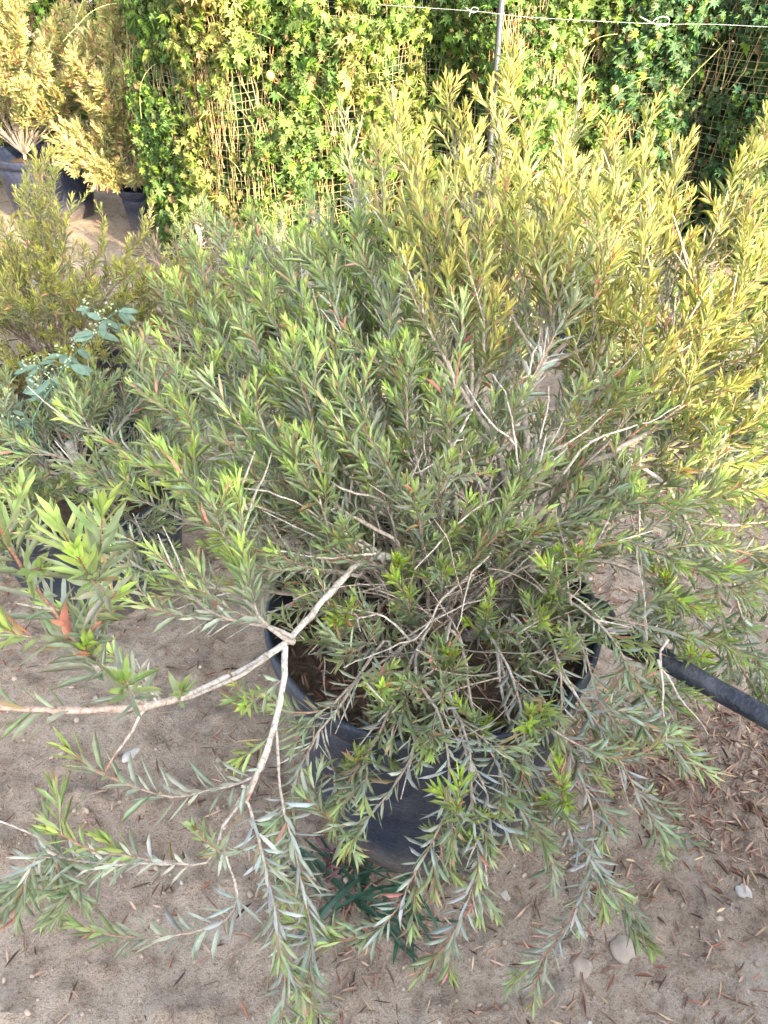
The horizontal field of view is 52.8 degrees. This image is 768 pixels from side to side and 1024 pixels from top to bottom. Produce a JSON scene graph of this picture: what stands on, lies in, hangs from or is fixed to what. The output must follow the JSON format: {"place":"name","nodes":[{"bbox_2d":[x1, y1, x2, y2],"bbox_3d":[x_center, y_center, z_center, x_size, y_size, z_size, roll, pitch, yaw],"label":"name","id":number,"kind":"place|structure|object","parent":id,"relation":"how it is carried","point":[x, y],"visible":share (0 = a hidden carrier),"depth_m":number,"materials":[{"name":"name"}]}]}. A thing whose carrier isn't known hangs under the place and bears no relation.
{"place":"outdoors","nodes":[
{"label":"outdoors","id":0,"kind":"place"},
{"bbox_2d":[0,0,767,1023],"bbox_3d":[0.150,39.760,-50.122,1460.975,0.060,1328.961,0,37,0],"label":"ground","id":1,"kind":"structure","parent":0,"point":[104,978],"depth_m":1.66,"materials":[{"name":"soil"}]},
{"bbox_2d":[0,238,25,269],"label":"bottlebrush shrub","id":2,"kind":"object","parent":1,"relation":"on","point":[1,248],"visible":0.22,"depth_m":3.47,"materials":[{"name":"green plant"}]},
{"bbox_2d":[0,140,93,225],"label":"plant pot","id":3,"kind":"object","parent":1,"relation":"on","point":[12,163],"visible":0.35,"depth_m":5.13,"materials":[{"name":"black plastic"}]},
{"bbox_2d":[0,0,136,159],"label":"bottlebrush shrub","id":4,"kind":"object","parent":3,"relation":"in","point":[38,91],"visible":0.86,"depth_m":4.75,"materials":[{"name":"yellow plant"}]},
{"bbox_2d":[0,0,135,144],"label":"netting fence","id":5,"kind":"object","parent":1,"relation":"on","point":[33,40],"visible":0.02,"depth_m":5.54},
{"bbox_2d":[0,0,138,184],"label":"climbing vine","id":6,"kind":"object","parent":5,"relation":"attached to","point":[44,8],"visible":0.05,"depth_m":5.65,"materials":[{"name":"green plant"}]},
{"bbox_2d":[1,298,138,454],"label":"flowering weed","id":7,"kind":"object","parent":1,"relation":"on","point":[125,316],"visible":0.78,"depth_m":2.09,"materials":[{"name":"green plant"}]},
{"bbox_2d":[0,342,140,426],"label":"plant pot","id":8,"kind":"object","parent":1,"relation":"on","point":[116,387],"visible":0.06,"depth_m":2.82,"materials":[{"name":"black plastic"}]},
{"bbox_2d":[0,356,51,454],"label":"bottlebrush shrub","id":9,"kind":"object","parent":8,"relation":"in","point":[22,378],"visible":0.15,"depth_m":2.53,"materials":[{"name":"green plant"}]},
{"bbox_2d":[0,142,251,387],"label":"bottlebrush shrub","id":10,"kind":"object","parent":8,"relation":"in","point":[61,306],"visible":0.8,"depth_m":2.53,"materials":[{"name":"green plant"}]},
{"bbox_2d":[0,420,183,621],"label":"plant pot","id":11,"kind":"object","parent":1,"relation":"on","point":[65,510],"visible":0.07,"depth_m":2.15,"materials":[{"name":"black plastic"}]},
{"bbox_2d":[0,352,280,579],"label":"bottlebrush shrub","id":12,"kind":"object","parent":11,"relation":"in","point":[94,393],"visible":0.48,"depth_m":2.10,"materials":[{"name":"green plant"}]},
{"bbox_2d":[122,747,139,762],"bbox_3d":[-0.612,0.589,1.874,0.052,0.018,0.028,-22,42,-26],"label":"stone","id":13,"kind":"object","parent":1,"relation":"on","point":[126,755],"visible":0.91,"depth_m":1.87,"materials":[{"name":"white stone"}]},
{"bbox_2d":[118,184,157,231],"bbox_3d":[-1.579,-2.017,5.116,0.302,0.263,0.298,0,37,0],"label":"plant pot","id":14,"kind":"object","parent":1,"relation":"on","point":[132,201],"visible":0.56,"depth_m":5.01,"materials":[{"name":"black plastic"}]},
{"bbox_2d":[171,237,227,285],"bbox_3d":[-0.979,-1.306,4.174,0.302,0.263,0.298,0,37,0],"label":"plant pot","id":15,"kind":"object","parent":1,"relation":"on","point":[205,244],"visible":0.04,"depth_m":4.13,"materials":[{"name":"black plastic"}]},
{"bbox_2d":[162,197,237,261],"bbox_3d":[-0.924,-1.476,4.078,0.381,0.359,0.422,14,39,18],"label":"bottlebrush shrub","id":16,"kind":"object","parent":15,"relation":"in","point":[178,226],"visible":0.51,"depth_m":4.00,"materials":[{"name":"green plant"}]},
{"bbox_2d":[173,336,261,420],"bbox_3d":[-0.659,-0.542,3.159,0.383,0.263,0.377,0,37,0],"label":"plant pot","id":17,"kind":"object","parent":1,"relation":"on","point":[216,375],"visible":0.08,"depth_m":3.07,"materials":[{"name":"black plastic"}]},
{"bbox_2d":[86,200,325,364],"bbox_3d":[-0.621,-0.858,2.973,1.042,0.596,1.023,0,37,0],"label":"bottlebrush shrub","id":18,"kind":"object","parent":17,"relation":"in","point":[195,292],"visible":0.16,"depth_m":2.91,"materials":[{"name":"green plant"}]},
{"bbox_2d":[238,246,315,323],"bbox_3d":[-0.519,-1.130,3.906,0.403,0.303,0.397,0,37,0],"label":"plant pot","id":19,"kind":"object","parent":1,"relation":"on","point":[310,285],"visible":0.04,"depth_m":3.83,"materials":[{"name":"black plastic"}]},
{"bbox_2d":[233,201,329,256],"bbox_3d":[-0.497,-1.328,3.731,0.492,0.333,0.396,0,37,0],"label":"bottlebrush shrub","id":20,"kind":"object","parent":19,"relation":"on","point":[279,214],"visible":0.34,"depth_m":3.76,"materials":[{"name":"green plant"}]},
{"bbox_2d":[307,821,372,881],"bbox_3d":[-0.092,0.707,1.627,0.142,0.118,0.127,-7,38,-10],"label":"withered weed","id":21,"kind":"object","parent":1,"relation":"on","point":[333,873],"visible":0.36,"depth_m":1.62,"materials":[{"name":"green plant"}]},
{"bbox_2d":[282,828,465,968],"bbox_3d":[-0.030,0.780,1.604,0.357,0.045,0.347,-8,38,-10],"label":"grass clump","id":22,"kind":"object","parent":1,"relation":"on","point":[359,902],"visible":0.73,"depth_m":1.60,"materials":[{"name":"green plant"}]},
{"bbox_2d":[0,201,767,1023],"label":"fallen leaves","id":23,"kind":"object","parent":1,"relation":"on","point":[690,829],"visible":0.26,"depth_m":1.72,"materials":[{"name":"plant"}]},
{"bbox_2d":[0,443,767,1023],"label":"pebbles","id":24,"kind":"object","parent":1,"relation":"on","point":[346,879],"visible":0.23,"depth_m":1.65,"materials":[{"name":"stone"}]},
{"bbox_2d":[324,853,499,971],"bbox_3d":[0.040,0.770,1.617,0.322,0.050,0.316,17,40,21],"label":"grass clump","id":25,"kind":"object","parent":1,"relation":"on","point":[396,886],"visible":0.43,"depth_m":1.57,"materials":[{"name":"green plant"}]},
{"bbox_2d":[264,512,617,875],"bbox_3d":[0.110,0.405,1.662,0.681,0.553,0.639,0,37,0],"label":"plant pot","id":26,"kind":"object","parent":1,"relation":"on","point":[388,844],"visible":0.26,"depth_m":1.45,"materials":[{"name":"black plastic"}]},
{"bbox_2d":[0,29,767,1023],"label":"bottlebrush shrub","id":27,"kind":"object","parent":26,"relation":"in","point":[312,349],"visible":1,"depth_m":1.34,"materials":[{"name":"green plant"}]},
{"bbox_2d":[278,543,583,758],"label":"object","id":28,"kind":"object","parent":26,"relation":"in","point":[317,694],"visible":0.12,"depth_m":1.43,"materials":[{"name":"plant"}]},
{"bbox_2d":[138,0,767,260],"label":"netting fence","id":29,"kind":"object","parent":1,"relation":"on","point":[500,12],"visible":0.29,"depth_m":4.09,"materials":[{"name":"metal"}]},
{"bbox_2d":[63,0,353,283],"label":"climbing vine","id":30,"kind":"object","parent":29,"relation":"attached to","point":[152,27],"visible":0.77,"depth_m":3.96,"materials":[{"name":"green plant"}]},
{"bbox_2d":[327,0,497,272],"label":"climbing vine","id":31,"kind":"object","parent":29,"relation":"attached to","point":[356,32],"visible":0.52,"depth_m":4.06,"materials":[{"name":"green plant"}]},
{"bbox_2d":[468,0,639,267],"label":"climbing vine","id":32,"kind":"object","parent":29,"relation":"attached to","point":[555,39],"visible":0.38,"depth_m":4.09,"materials":[{"name":"green plant"}]},
{"bbox_2d":[576,0,767,267],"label":"climbing vine","id":33,"kind":"object","parent":29,"relation":"attached to","point":[673,45],"visible":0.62,"depth_m":4.27,"materials":[{"name":"green plant"}]},
{"bbox_2d":[723,53,767,248],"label":"climbing vine","id":34,"kind":"object","parent":29,"relation":"attached to","point":[758,231],"visible":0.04,"depth_m":4.41,"materials":[{"name":"green plant"}]},
{"bbox_2d":[501,889,510,900],"bbox_3d":[0.251,0.796,1.607,0.017,0.008,0.024,-12,39,-16],"label":"stone","id":35,"kind":"object","parent":1,"relation":"on","point":[504,894],"visible":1,"depth_m":1.60,"materials":[{"name":"beige stone"}]},
{"bbox_2d":[524,270,611,364],"bbox_3d":[0.851,-0.905,3.574,0.443,0.343,0.437,0,37,0],"label":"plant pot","id":36,"kind":"object","parent":1,"relation":"on","point":[562,337],"visible":0.04,"depth_m":3.48,"materials":[{"name":"black plastic"}]},
{"bbox_2d":[481,149,702,308],"bbox_3d":[0.880,-1.230,3.374,1.092,0.686,1.060,0,37,0],"label":"bottlebrush shrub","id":37,"kind":"object","parent":36,"relation":"in","point":[527,251],"visible":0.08,"depth_m":3.31,"materials":[{"name":"green plant"}]},
{"bbox_2d":[572,954,591,978],"bbox_3d":[0.383,0.881,1.496,0.040,0.018,0.046,0,37,0],"label":"stone","id":38,"kind":"object","parent":1,"relation":"on","point":[581,964],"visible":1,"depth_m":1.49,"materials":[{"name":"beige stone"}]},
{"bbox_2d":[610,934,638,964],"bbox_3d":[0.472,0.861,1.524,0.055,0.025,0.051,-20,41,-24],"label":"stone","id":39,"kind":"object","parent":1,"relation":"on","point":[621,953],"visible":0.86,"depth_m":1.51,"materials":[{"name":"beige stone"}]},
{"bbox_2d":[607,628,767,729],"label":"irrigation pipe","id":40,"kind":"object","parent":1,"relation":"on","point":[743,704],"visible":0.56,"depth_m":1.37,"materials":[{"name":"black plastic"}]},
{"bbox_2d":[650,358,760,454],"bbox_3d":[1.201,-0.404,2.976,0.403,0.263,0.397,0,37,0],"label":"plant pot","id":41,"kind":"object","parent":1,"relation":"on","point":[669,432],"visible":0.09,"depth_m":2.92,"materials":[{"name":"black plastic"}]},
{"bbox_2d":[629,263,767,400],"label":"bottlebrush shrub","id":42,"kind":"object","parent":41,"relation":"in","point":[755,381],"visible":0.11,"depth_m":2.76,"materials":[{"name":"green plant"}]},
{"bbox_2d":[735,884,751,897],"bbox_3d":[0.749,0.793,1.613,0.032,0.018,0.036,0,37,0],"label":"stone","id":43,"kind":"object","parent":1,"relation":"on","point":[740,890],"visible":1,"depth_m":1.61,"materials":[{"name":"white stone"}]},
{"bbox_2d":[733,425,767,461],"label":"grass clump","id":44,"kind":"object","parent":1,"relation":"on","point":[746,443],"visible":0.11,"depth_m":2.99,"materials":[{"name":"green plant"}]},
{"bbox_2d":[733,451,767,495],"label":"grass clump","id":45,"kind":"object","parent":1,"relation":"on","point":[758,471],"visible":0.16,"depth_m":2.84,"materials":[{"name":"green plant"}]},
{"bbox_2d":[748,238,767,321],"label":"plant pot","id":46,"kind":"object","parent":1,"relation":"on","point":[764,283],"visible":0.15,"depth_m":3.81,"materials":[{"name":"black plastic"}]},
{"bbox_2d":[727,177,767,225],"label":"bottlebrush shrub","id":47,"kind":"object","parent":46,"relation":"on","point":[761,203],"visible":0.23,"depth_m":3.77,"materials":[{"name":"green plant"}]},
{"bbox_3d":[-1.269,-1.880,4.868,0.403,0.343,0.397,0,37,0],"label":"plant pot","id":48,"kind":"object","parent":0,"visible":0},
{"bbox_2d":[41,0,166,193],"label":"bottlebrush shrub","id":49,"kind":"object","parent":48,"relation":"in","point":[103,89],"visible":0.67,"depth_m":4.59,"materials":[{"name":"yellow plant"}]}
]}

